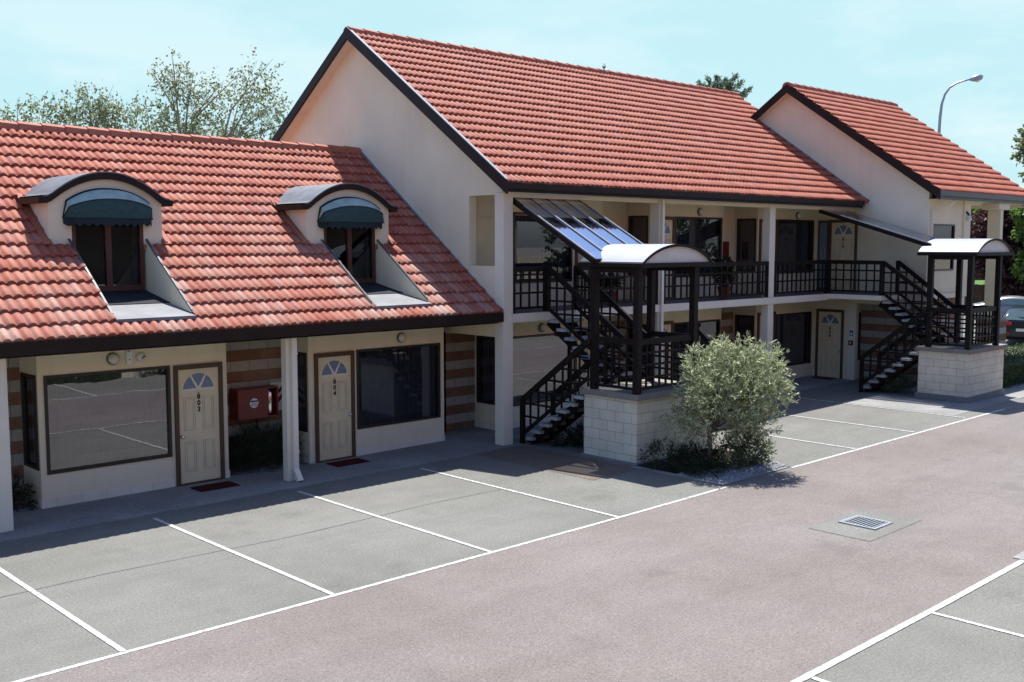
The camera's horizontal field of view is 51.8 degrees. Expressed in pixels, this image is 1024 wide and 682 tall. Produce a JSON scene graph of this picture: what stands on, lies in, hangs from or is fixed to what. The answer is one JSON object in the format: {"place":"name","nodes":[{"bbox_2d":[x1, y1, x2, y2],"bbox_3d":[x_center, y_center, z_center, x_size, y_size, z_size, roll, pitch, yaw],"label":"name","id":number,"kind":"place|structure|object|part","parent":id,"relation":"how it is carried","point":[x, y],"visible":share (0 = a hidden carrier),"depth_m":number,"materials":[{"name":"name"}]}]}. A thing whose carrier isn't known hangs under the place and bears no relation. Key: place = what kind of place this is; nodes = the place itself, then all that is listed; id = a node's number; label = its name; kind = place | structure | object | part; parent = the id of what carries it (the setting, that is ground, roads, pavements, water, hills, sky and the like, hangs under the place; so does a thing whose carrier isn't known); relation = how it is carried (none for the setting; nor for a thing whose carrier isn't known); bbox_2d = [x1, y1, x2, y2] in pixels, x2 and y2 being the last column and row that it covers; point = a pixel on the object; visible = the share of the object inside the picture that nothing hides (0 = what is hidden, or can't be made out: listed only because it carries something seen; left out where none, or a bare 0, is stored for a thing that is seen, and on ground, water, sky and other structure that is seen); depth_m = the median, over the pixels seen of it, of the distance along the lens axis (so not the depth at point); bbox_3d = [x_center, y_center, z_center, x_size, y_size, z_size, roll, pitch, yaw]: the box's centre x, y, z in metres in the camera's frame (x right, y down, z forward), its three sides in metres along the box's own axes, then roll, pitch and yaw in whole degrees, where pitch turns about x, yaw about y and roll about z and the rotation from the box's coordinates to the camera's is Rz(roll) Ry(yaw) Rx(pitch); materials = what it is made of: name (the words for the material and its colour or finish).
{"place":"outdoors","nodes":[
{"label":"outdoors","id":0,"kind":"place"},
{"bbox_2d":[0,430,526,542],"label":"footpath","id":1,"kind":"structure","parent":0,"point":[38,521],"depth_m":17.93,"materials":[{"name":"concrete"}]},
{"bbox_2d":[190,481,239,491],"bbox_3d":[-5.098,2.497,18.112,0.720,0.018,0.400,-5,7,-43],"label":"doormat","id":2,"kind":"object","parent":1,"relation":"on","point":[214,486],"visible":1,"depth_m":18.06,"materials":[{"name":"fabric"}]},
{"bbox_2d":[326,458,369,466],"bbox_3d":[-3.123,2.312,20.089,0.720,0.018,0.400,-5,7,-43],"label":"doormat","id":3,"kind":"object","parent":1,"relation":"on","point":[347,462],"visible":1,"depth_m":20.03,"materials":[{"name":"fabric"}]},
{"bbox_2d":[0,316,1023,681],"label":"parking area","id":4,"kind":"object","parent":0,"point":[126,608],"visible":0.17,"depth_m":14.44,"materials":[{"name":"grey asphalt"}]},
{"bbox_2d":[12,473,38,510],"bbox_3d":[-8.027,2.406,16.451,1.211,0.768,0.968,-3,6,-29],"label":"recess plant","id":5,"kind":"object","parent":4,"relation":"on","point":[25,496],"visible":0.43,"depth_m":16.60,"materials":[{"name":"green plant"}]},
{"bbox_2d":[0,567,124,651],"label":"parking line","id":6,"kind":"object","parent":4,"relation":"on","point":[70,615],"visible":1,"depth_m":12.00,"materials":[{"name":"paint"}]},
{"bbox_2d":[152,518,334,594],"bbox_3d":[-3.809,2.869,14.369,0.066,0.001,4.830,-5,7,-43],"label":"parking line","id":7,"kind":"object","parent":4,"relation":"on","point":[255,561],"visible":1,"depth_m":14.05,"materials":[{"name":"paint"}]},
{"bbox_2d":[2,487,509,596],"bbox_3d":[-3.388,2.813,15.005,9.300,0.001,0.152,-5,7,-43],"label":"surface joint","id":8,"kind":"object","parent":4,"relation":"on","point":[239,546],"visible":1,"depth_m":14.57,"materials":[{"name":"grey concrete"}]},
{"bbox_2d":[228,417,308,475],"bbox_3d":[-4.678,2.000,19.680,2.138,1.334,1.562,-5,7,-43],"label":"shrub","id":9,"kind":"object","parent":4,"relation":"on","point":[234,458],"visible":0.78,"depth_m":19.46,"materials":[{"name":"green plant"}]},
{"bbox_2d":[13,486,729,681],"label":"parking line","id":10,"kind":"object","parent":4,"relation":"on","point":[164,641],"visible":1,"depth_m":12.47,"materials":[{"name":"paint"}]},
{"bbox_2d":[296,491,489,551],"bbox_3d":[-1.964,2.706,16.114,0.066,0.001,4.830,-5,7,-43],"label":"parking line","id":11,"kind":"object","parent":4,"relation":"on","point":[480,548],"visible":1,"depth_m":15.86,"materials":[{"name":"paint"}]},
{"bbox_2d":[420,468,617,516],"bbox_3d":[-0.042,2.536,17.931,0.066,0.001,4.830,-5,7,-43],"label":"parking line","id":12,"kind":"object","parent":4,"relation":"on","point":[521,493],"visible":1,"depth_m":17.69,"materials":[{"name":"paint"}]},
{"bbox_2d":[544,420,583,447],"bbox_3d":[1.588,1.913,21.918,1.762,0.649,1.103,-2,6,-19],"label":"shrub","id":13,"kind":"object","parent":4,"relation":"on","point":[570,438],"visible":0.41,"depth_m":21.74,"materials":[{"name":"green plant"}]},
{"bbox_2d":[513,197,714,465],"bbox_3d":[2.003,-0.347,21.428,2.530,5.270,3.514,-5,7,-43],"label":"outdoor staircase","id":14,"kind":"structure","parent":4,"relation":"on","point":[620,423],"depth_m":20.59,"materials":[{"name":"metal"}]},
{"bbox_2d":[635,450,751,474],"bbox_3d":[3.808,2.325,19.761,2.380,0.021,2.060,-5,7,-43],"label":"planting bed","id":15,"kind":"object","parent":4,"relation":"on","point":[654,468],"visible":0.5,"depth_m":19.67,"materials":[{"name":"brown soil"}]},
{"bbox_2d":[637,433,729,478],"bbox_3d":[3.371,2.091,19.481,1.680,0.696,1.906,-5,7,-43],"label":"ground cover shrub","id":16,"kind":"object","parent":15,"relation":"on","point":[690,461],"visible":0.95,"depth_m":19.30,"materials":[{"name":"green plant"}]},
{"bbox_2d":[654,330,800,469],"bbox_3d":[3.974,1.073,19.314,2.289,2.584,2.034,-3,6,-29],"label":"planter tree","id":17,"kind":"object","parent":15,"relation":"on","point":[727,393],"visible":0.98,"depth_m":19.07,"materials":[{"name":"green plant"}]},
{"bbox_2d":[678,460,787,482],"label":"pebbles","id":18,"kind":"object","parent":15,"relation":"on","point":[731,474],"visible":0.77,"depth_m":19.07,"materials":[{"name":"grey gravel"}]},
{"bbox_2d":[712,422,777,470],"bbox_3d":[4.291,1.954,19.718,1.492,0.898,1.144,-5,7,-43],"label":"shrub","id":19,"kind":"object","parent":15,"relation":"on","point":[739,452],"visible":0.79,"depth_m":19.57,"materials":[{"name":"green plant"}]},
{"bbox_2d":[632,448,789,485],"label":"kerb","id":20,"kind":"structure","parent":4,"relation":"on","point":[709,481],"depth_m":18.82,"materials":[{"name":"concrete"}]},
{"bbox_2d":[718,427,855,448],"bbox_3d":[5.428,2.021,22.745,0.066,0.001,4.300,-5,7,-43],"label":"parking line","id":21,"kind":"object","parent":4,"relation":"on","point":[810,441],"visible":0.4,"depth_m":21.85,"materials":[{"name":"paint"}]},
{"bbox_2d":[811,676,829,681],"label":"parking line","id":22,"kind":"object","parent":4,"relation":"on","point":[818,679],"visible":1,"depth_m":10.16,"materials":[{"name":"paint"}]},
{"bbox_2d":[756,410,912,431],"bbox_3d":[7.277,1.835,24.491,0.066,0.001,4.300,-5,7,-43],"label":"parking line","id":23,"kind":"object","parent":4,"relation":"on","point":[849,423],"visible":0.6,"depth_m":24.01,"materials":[{"name":"paint"}]},
{"bbox_2d":[804,398,964,417],"bbox_3d":[9.126,1.649,26.237,0.066,0.001,4.300,-5,7,-43],"label":"parking line","id":24,"kind":"object","parent":4,"relation":"on","point":[882,407],"visible":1,"depth_m":26.12,"materials":[{"name":"paint"}]},
{"bbox_2d":[792,409,1004,467],"bbox_3d":[8.641,2.004,22.699,9.402,0.084,0.066,-5,7,-42],"label":"parking line","id":25,"kind":"object","parent":4,"relation":"on","point":[893,439],"visible":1,"depth_m":22.01,"materials":[{"name":"paint"}]},
{"bbox_2d":[790,559,1023,681],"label":"parking line","id":26,"kind":"object","parent":4,"relation":"on","point":[832,662],"visible":1,"depth_m":11.56,"materials":[{"name":"paint"}]},
{"bbox_2d":[818,209,1013,403],"bbox_3d":[10.860,-1.073,28.824,2.450,5.100,4.614,-5,7,-43],"label":"outdoor staircase","id":27,"kind":"structure","parent":4,"relation":"on","point":[967,370],"depth_m":27.67,"materials":[{"name":"metal"}]},
{"bbox_2d":[938,74,982,133],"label":"street lamp","id":28,"kind":"object","parent":4,"relation":"on","point":[977,78],"visible":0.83,"depth_m":41.24,"materials":[{"name":"metal"}]},
{"bbox_2d":[933,612,1023,636],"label":"parking line","id":29,"kind":"object","parent":4,"relation":"on","point":[982,625],"visible":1,"depth_m":11.62,"materials":[{"name":"paint"}]},
{"bbox_2d":[973,296,1023,318],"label":"parked car","id":30,"kind":"object","parent":4,"relation":"on","point":[1007,302],"visible":0.21,"depth_m":51.58,"materials":[{"name":"silver metal"}]},
{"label":"side window","id":31,"kind":"part","parent":30,"relation":"part of","materials":[{"name":"blue glass"}]},
{"bbox_2d":[1002,306,1023,339],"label":"parked car","id":32,"kind":"object","parent":4,"relation":"on","point":[1014,316],"visible":0.63,"depth_m":41.54,"materials":[{"name":"black paint"}]},
{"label":"rear window","id":33,"kind":"part","parent":32,"relation":"part of","materials":[{"name":"blue glass"}]},
{"bbox_2d":[1008,205,1023,282],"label":"lime tree","id":34,"kind":"object","parent":4,"relation":"on","point":[1018,220],"visible":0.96,"depth_m":53.74,"materials":[{"name":"green plant"}]},
{"bbox_2d":[1013,551,1023,559],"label":"kerb","id":35,"kind":"structure","parent":4,"relation":"on","point":[1020,555],"depth_m":14.05,"materials":[{"name":"concrete"}]},
{"bbox_2d":[0,0,1023,187],"label":"sky","id":36,"kind":"structure","parent":0,"point":[907,54],"materials":[{"name":"blue"}]},
{"bbox_2d":[23,403,1023,681],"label":"driveway","id":37,"kind":"structure","parent":0,"point":[755,581],"depth_m":12.66,"materials":[{"name":"grey asphalt"}]},
{"bbox_2d":[808,508,920,540],"bbox_3d":[5.269,2.723,15.700,1.620,0.015,0.990,-5,7,-43],"label":"patch joint","id":38,"kind":"object","parent":37,"relation":"on","point":[861,539],"visible":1,"depth_m":15.59,"materials":[{"name":"grey concrete"}]},
{"bbox_2d":[810,508,919,540],"bbox_3d":[5.269,2.721,15.700,1.580,0.014,0.950,-5,7,-43],"label":"concrete patch","id":39,"kind":"object","parent":37,"relation":"on","point":[835,526],"visible":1,"depth_m":15.57,"materials":[{"name":"grey concrete"}]},
{"bbox_2d":[838,515,892,529],"bbox_3d":[5.280,2.708,15.744,0.550,0.016,0.590,-5,7,-43],"label":"drain grate","id":40,"kind":"object","parent":39,"relation":"on","point":[866,522],"visible":1,"depth_m":15.73,"materials":[{"name":"metal"}]},
{"bbox_2d":[476,446,636,479],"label":"walkway","id":41,"kind":"structure","parent":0,"point":[585,468],"depth_m":20.10,"materials":[{"name":"grey concrete"}]},
{"bbox_2d":[457,375,858,443],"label":"footpath","id":42,"kind":"structure","parent":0,"point":[806,382],"depth_m":29.11,"materials":[{"name":"concrete"}]},
{"bbox_2d":[812,376,835,379],"bbox_3d":[9.372,1.103,31.615,0.400,0.018,0.600,-5,7,-43],"label":"doormat","id":43,"kind":"object","parent":42,"relation":"on","point":[823,377],"visible":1,"depth_m":31.61,"materials":[{"name":"black fabric"}]},
{"bbox_2d":[844,383,1023,415],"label":"stair apron","id":44,"kind":"object","parent":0,"point":[904,401],"visible":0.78,"depth_m":26.96,"materials":[{"name":"concrete"}]},
{"bbox_2d":[975,280,984,284],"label":"lawn","id":45,"kind":"structure","parent":0,"point":[980,282],"depth_m":108.22,"materials":[{"name":"green plant"}]},
{"bbox_2d":[970,209,983,230],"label":"green tree","id":46,"kind":"object","parent":45,"relation":"on","point":[973,211],"depth_m":74.22,"materials":[{"name":"green plant"}]},
{"bbox_2d":[964,284,1002,313],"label":"timber fence","id":47,"kind":"object","parent":45,"relation":"on","point":[979,293],"visible":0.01,"depth_m":59.48,"materials":[{"name":"brown wood"}]},
{"bbox_3d":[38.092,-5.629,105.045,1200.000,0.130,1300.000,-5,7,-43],"label":"ground","id":48,"kind":"structure","parent":0,"visible":0},
{"bbox_2d":[0,91,78,125],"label":"leafy tree","id":49,"kind":"object","parent":48,"relation":"on","point":[41,113],"visible":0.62,"depth_m":39.28,"materials":[{"name":"green plant"}]},
{"bbox_2d":[52,79,125,127],"bbox_3d":[-15.624,-4.602,39.790,2.686,10.374,1.929,1,5,6],"label":"leafy tree","id":50,"kind":"object","parent":48,"relation":"on","point":[89,108],"visible":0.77,"depth_m":39.19,"materials":[{"name":"green plant"}]},
{"bbox_2d":[85,91,259,139],"bbox_3d":[-12.664,-4.397,39.785,6.672,9.966,3.130,1,5,14],"label":"leafy tree","id":51,"kind":"object","parent":48,"relation":"on","point":[165,126],"visible":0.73,"depth_m":39.23,"materials":[{"name":"green plant"}]},
{"bbox_2d":[146,45,240,132],"bbox_3d":[-11.848,-5.237,39.702,3.631,11.655,2.200,0,5,1],"label":"birch tree","id":52,"kind":"object","parent":48,"relation":"on","point":[177,95],"visible":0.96,"depth_m":39.25,"materials":[{"name":"green plant"}]},
{"bbox_2d":[209,47,293,140],"bbox_3d":[-9.520,-5.182,39.618,3.078,11.561,2.805,-5,7,-43],"label":"birch tree","id":53,"kind":"object","parent":48,"relation":"on","point":[264,112],"visible":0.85,"depth_m":39.26,"materials":[{"name":"green plant"}]},
{"bbox_2d":[0,120,503,532],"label":"motel wing","id":54,"kind":"structure","parent":48,"relation":"on","point":[204,274],"depth_m":18.61,"materials":[{"name":"red tile"}]},
{"bbox_2d":[20,372,39,470],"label":"side window","id":55,"kind":"structure","parent":54,"relation":"in","point":[29,418],"depth_m":16.84,"materials":[{"name":"black glass"}]},
{"bbox_2d":[43,366,172,474],"bbox_3d":[-6.598,1.263,17.304,2.085,1.570,0.095,-5,7,-43],"label":"window","id":56,"kind":"structure","parent":54,"relation":"in","point":[98,419],"depth_m":17.26,"materials":[{"name":"grey glass"}]},
{"bbox_2d":[106,352,118,364],"bbox_3d":[-6.495,0.294,17.196,0.210,0.210,0.118,-5,7,-43],"label":"wall lamp","id":57,"kind":"object","parent":54,"relation":"attached to","point":[112,358],"visible":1,"depth_m":17.16,"materials":[{"name":"white glass"}]},
{"bbox_2d":[125,350,132,364],"bbox_3d":[-6.321,0.209,17.398,0.100,0.370,0.056,-5,7,-43],"label":"junction box","id":58,"kind":"object","parent":54,"relation":"attached to","point":[129,360],"visible":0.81,"depth_m":17.38,"materials":[{"name":"white plastic"}]},
{"bbox_2d":[136,352,144,361],"bbox_3d":[-6.165,0.268,17.530,0.150,0.148,0.088,-5,7,-43],"label":"alarm sounder","id":59,"kind":"object","parent":54,"relation":"attached to","point":[140,356],"visible":1,"depth_m":17.50,"materials":[{"name":"white plastic"}]},
{"bbox_2d":[173,362,224,486],"bbox_3d":[-5.429,1.446,18.349,0.900,2.110,0.080,-5,7,-43],"label":"door","id":60,"kind":"structure","parent":54,"relation":"in","point":[198,388],"depth_m":18.36,"materials":[{"name":"beige paint"}]},
{"bbox_2d":[229,384,278,429],"bbox_3d":[-4.832,1.286,19.788,0.860,0.838,0.335,-5,7,-43],"label":"hose reel cabinet","id":61,"kind":"object","parent":54,"relation":"attached to","point":[253,402],"visible":0.98,"depth_m":19.60,"materials":[{"name":"red metal"}]},
{"bbox_2d":[270,382,281,409],"bbox_3d":[-4.514,1.064,20.293,0.300,0.550,0.014,-5,7,-43],"label":"hose reel sign","id":62,"kind":"object","parent":54,"relation":"attached to","point":[279,384],"visible":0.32,"depth_m":20.32,"materials":[{"name":"white plastic"}]},
{"bbox_2d":[297,352,307,431],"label":"side window","id":63,"kind":"structure","parent":54,"relation":"in","point":[301,357],"depth_m":20.07,"materials":[{"name":"brown glass"}]},
{"bbox_2d":[314,351,355,462],"bbox_3d":[-3.391,1.267,20.276,0.900,2.110,0.080,-5,7,-43],"label":"door","id":64,"kind":"structure","parent":54,"relation":"in","point":[334,372],"depth_m":20.29,"materials":[{"name":"beige paint"}]},
{"bbox_2d":[356,343,440,428],"bbox_3d":[-2.292,0.883,21.375,2.110,1.570,0.095,-5,7,-43],"label":"window","id":65,"kind":"structure","parent":54,"relation":"in","point":[396,384],"depth_m":21.35,"materials":[{"name":"glass"}]},
{"bbox_2d":[396,332,405,342],"bbox_3d":[-2.209,-0.065,21.250,0.210,0.210,0.118,-5,7,-43],"label":"wall lamp","id":66,"kind":"object","parent":54,"relation":"attached to","point":[401,337],"visible":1,"depth_m":21.21,"materials":[{"name":"white glass"}]},
{"bbox_2d":[271,26,869,445],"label":"motel block","id":67,"kind":"structure","parent":48,"relation":"on","point":[461,146],"depth_m":24.96,"materials":[{"name":"red tile"}]},
{"bbox_2d":[476,335,494,404],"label":"side window","id":68,"kind":"structure","parent":67,"relation":"in","point":[485,345],"depth_m":23.53,"materials":[{"name":"black glass"}]},
{"bbox_2d":[476,217,494,265],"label":"cupboard door","id":69,"kind":"structure","parent":67,"relation":"in","point":[485,226],"depth_m":22.64,"materials":[{"name":"beige paint"}]},
{"bbox_2d":[538,323,545,331],"bbox_3d":[0.713,-0.302,24.014,0.210,0.210,0.118,-5,7,-43],"label":"wall lamp","id":70,"kind":"object","parent":67,"relation":"attached to","point":[541,327],"visible":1,"depth_m":23.97,"materials":[{"name":"white glass"}]},
{"bbox_2d":[513,332,571,405],"bbox_3d":[0.630,0.625,24.137,2.030,1.570,0.095,-5,7,-43],"label":"window","id":71,"kind":"structure","parent":67,"relation":"in","point":[534,356],"depth_m":24.05,"materials":[{"name":"grey glass"}]},
{"bbox_2d":[513,212,572,282],"bbox_3d":[0.692,-2.118,23.940,1.900,1.570,0.095,-5,7,-43],"label":"window","id":72,"kind":"structure","parent":67,"relation":"in","point":[533,244],"depth_m":23.82,"materials":[{"name":"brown glass"}]},
{"bbox_2d":[573,330,600,415],"bbox_3d":[1.808,0.778,25.188,0.900,2.110,0.080,-5,7,-43],"label":"door","id":73,"kind":"structure","parent":67,"relation":"in","point":[584,374],"depth_m":25.07,"materials":[{"name":"beige paint"}]},
{"bbox_2d":[575,251,601,303],"bbox_3d":[1.814,-1.932,24.959,0.900,2.110,0.055,-5,7,-43],"label":"door","id":74,"kind":"structure","parent":67,"relation":"in","point":[578,257],"depth_m":24.83,"materials":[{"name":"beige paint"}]},
{"bbox_2d":[586,272,626,304],"bbox_3d":[2.230,-1.530,24.682,1.183,1.352,0.903,-5,7,-43],"label":"potted plant","id":75,"kind":"object","parent":67,"relation":"on","point":[607,281],"visible":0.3,"depth_m":24.56,"materials":[{"name":"green plant"}]},
{"bbox_2d":[628,324,645,376],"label":"side window","id":76,"kind":"structure","parent":67,"relation":"in","point":[630,331],"depth_m":27.17,"materials":[{"name":"brown glass"}]},
{"bbox_2d":[628,215,647,274],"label":"side window","id":77,"kind":"structure","parent":67,"relation":"in","point":[637,225],"depth_m":26.75,"materials":[{"name":"brown glass"}]},
{"bbox_2d":[663,321,673,376],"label":"door","id":78,"kind":"structure","parent":67,"relation":"in","point":[668,326],"depth_m":27.25,"materials":[{"name":"beige paint"}]},
{"bbox_2d":[665,217,674,297],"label":"door","id":79,"kind":"structure","parent":67,"relation":"in","point":[669,221],"depth_m":27.07,"materials":[{"name":"beige paint"}]},
{"bbox_2d":[673,319,720,377],"bbox_3d":[4.927,0.246,28.199,2.060,1.570,0.095,-5,7,-43],"label":"window","id":80,"kind":"structure","parent":67,"relation":"in","point":[705,328],"depth_m":28.38,"materials":[{"name":"brown glass"}]},
{"bbox_2d":[675,216,722,276],"bbox_3d":[4.927,-2.492,27.944,2.060,1.570,0.095,-5,7,-43],"label":"window","id":81,"kind":"structure","parent":67,"relation":"in","point":[703,233],"depth_m":28.05,"materials":[{"name":"brown glass"}]},
{"bbox_2d":[697,208,703,215],"bbox_3d":[4.992,-3.408,27.805,0.210,0.210,0.118,-5,7,-43],"label":"wall lamp","id":82,"kind":"object","parent":67,"relation":"attached to","point":[700,211],"visible":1,"depth_m":27.76,"materials":[{"name":"white glass"}]},
{"bbox_2d":[711,256,735,298],"bbox_3d":[5.519,-1.668,27.413,0.723,1.120,0.696,-5,7,-43],"label":"potted plant","id":83,"kind":"object","parent":67,"relation":"on","point":[728,259],"visible":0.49,"depth_m":27.34,"materials":[{"name":"green plant"}]},
{"bbox_2d":[722,242,728,258],"bbox_3d":[6.095,-2.572,30.042,0.260,0.520,0.054,-5,7,-43],"label":"fire hose panel","id":84,"kind":"object","parent":67,"relation":"attached to","point":[725,252],"visible":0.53,"depth_m":30.00,"materials":[{"name":"red metal"}]},
{"bbox_2d":[734,315,753,362],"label":"side window","id":85,"kind":"structure","parent":67,"relation":"in","point":[743,323],"depth_m":30.34,"materials":[{"name":"black glass"}]},
{"bbox_2d":[736,218,756,271],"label":"side window","id":86,"kind":"structure","parent":67,"relation":"in","point":[746,228],"depth_m":30.11,"materials":[{"name":"black glass"}]},
{"bbox_2d":[756,311,775,378],"bbox_3d":[7.342,0.220,30.413,0.900,2.110,0.080,-5,7,-43],"label":"door","id":87,"kind":"structure","parent":67,"relation":"in","point":[774,312],"depth_m":30.19,"materials":[{"name":"beige paint"}]},
{"bbox_2d":[758,219,777,292],"bbox_3d":[7.333,-2.419,30.176,0.900,2.110,0.055,-5,7,-43],"label":"door","id":88,"kind":"structure","parent":67,"relation":"in","point":[760,220],"depth_m":29.95,"materials":[{"name":"beige paint"}]},
{"bbox_2d":[775,311,811,367],"bbox_3d":[8.372,-0.058,31.456,1.960,1.570,0.095,-5,7,-43],"label":"window","id":89,"kind":"structure","parent":67,"relation":"in","point":[793,330],"depth_m":31.54,"materials":[{"name":"black glass"}]},
{"bbox_2d":[777,219,813,273],"bbox_3d":[8.372,-2.796,31.200,1.960,1.570,0.095,-5,7,-43],"label":"window","id":90,"kind":"structure","parent":67,"relation":"in","point":[795,237],"depth_m":31.21,"materials":[{"name":"black glass"}]},
{"bbox_2d":[796,212,801,218],"bbox_3d":[8.473,-3.705,31.096,0.210,0.210,0.118,-5,7,-43],"label":"wall lamp","id":91,"kind":"object","parent":67,"relation":"attached to","point":[798,215],"visible":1,"depth_m":31.05,"materials":[{"name":"white glass"}]},
{"bbox_2d":[696,72,752,99],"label":"cedar tree","id":92,"kind":"object","parent":48,"relation":"on","point":[727,84],"visible":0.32,"depth_m":56.46,"materials":[{"name":"green plant"}]},
{"bbox_2d":[750,82,1023,383],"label":"end block","id":93,"kind":"structure","parent":48,"relation":"on","point":[894,163],"depth_m":31.23,"materials":[{"name":"beige paint"}]},
{"bbox_2d":[815,309,843,378],"bbox_3d":[9.540,0.098,31.722,0.080,2.110,0.900,-5,7,-43],"label":"door","id":94,"kind":"structure","parent":93,"relation":"in","point":[829,322],"depth_m":31.74,"materials":[{"name":"beige paint"}]},
{"bbox_2d":[828,220,857,289],"bbox_3d":[9.790,-2.528,31.231,0.055,2.110,0.900,-5,7,-43],"label":"door","id":95,"kind":"structure","parent":93,"relation":"in","point":[843,235],"depth_m":31.22,"materials":[{"name":"beige paint"}]},
{"bbox_2d":[849,330,853,337],"bbox_3d":[10.038,-0.208,31.185,0.013,0.220,0.150,-5,7,-43],"label":"fire notice","id":96,"kind":"object","parent":93,"relation":"attached to","point":[851,333],"visible":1,"depth_m":31.17,"materials":[{"name":"white plastic"}]},
{"bbox_2d":[857,312,860,359],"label":"side window","id":97,"kind":"structure","parent":93,"relation":"in","point":[859,324],"depth_m":31.51,"materials":[{"name":"black glass"}]},
{"bbox_2d":[933,224,954,270],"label":"window","id":98,"kind":"structure","parent":93,"relation":"in","point":[940,231],"depth_m":30.12,"materials":[{"name":"grey glass"}]},
{"bbox_2d":[875,370,917,394],"bbox_3d":[10.551,1.065,28.833,1.117,0.794,1.630,1,5,11],"label":"shrub","id":99,"kind":"object","parent":48,"relation":"on","point":[898,387],"visible":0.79,"depth_m":28.60,"materials":[{"name":"green plant"}]},
{"bbox_2d":[970,208,1023,296],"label":"purple tree","id":100,"kind":"object","parent":48,"relation":"on","point":[1011,286],"visible":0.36,"depth_m":55.17,"materials":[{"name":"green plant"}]},
{"bbox_2d":[1003,342,1023,388],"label":"clipped hedge","id":101,"kind":"object","parent":48,"relation":"on","point":[1013,369],"visible":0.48,"depth_m":30.30,"materials":[{"name":"green plant"}]},
{"bbox_2d":[1010,124,1023,182],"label":"street tree","id":102,"kind":"object","parent":48,"relation":"on","point":[1020,148],"visible":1,"depth_m":51.33,"materials":[{"name":"green plant"}]}
]}

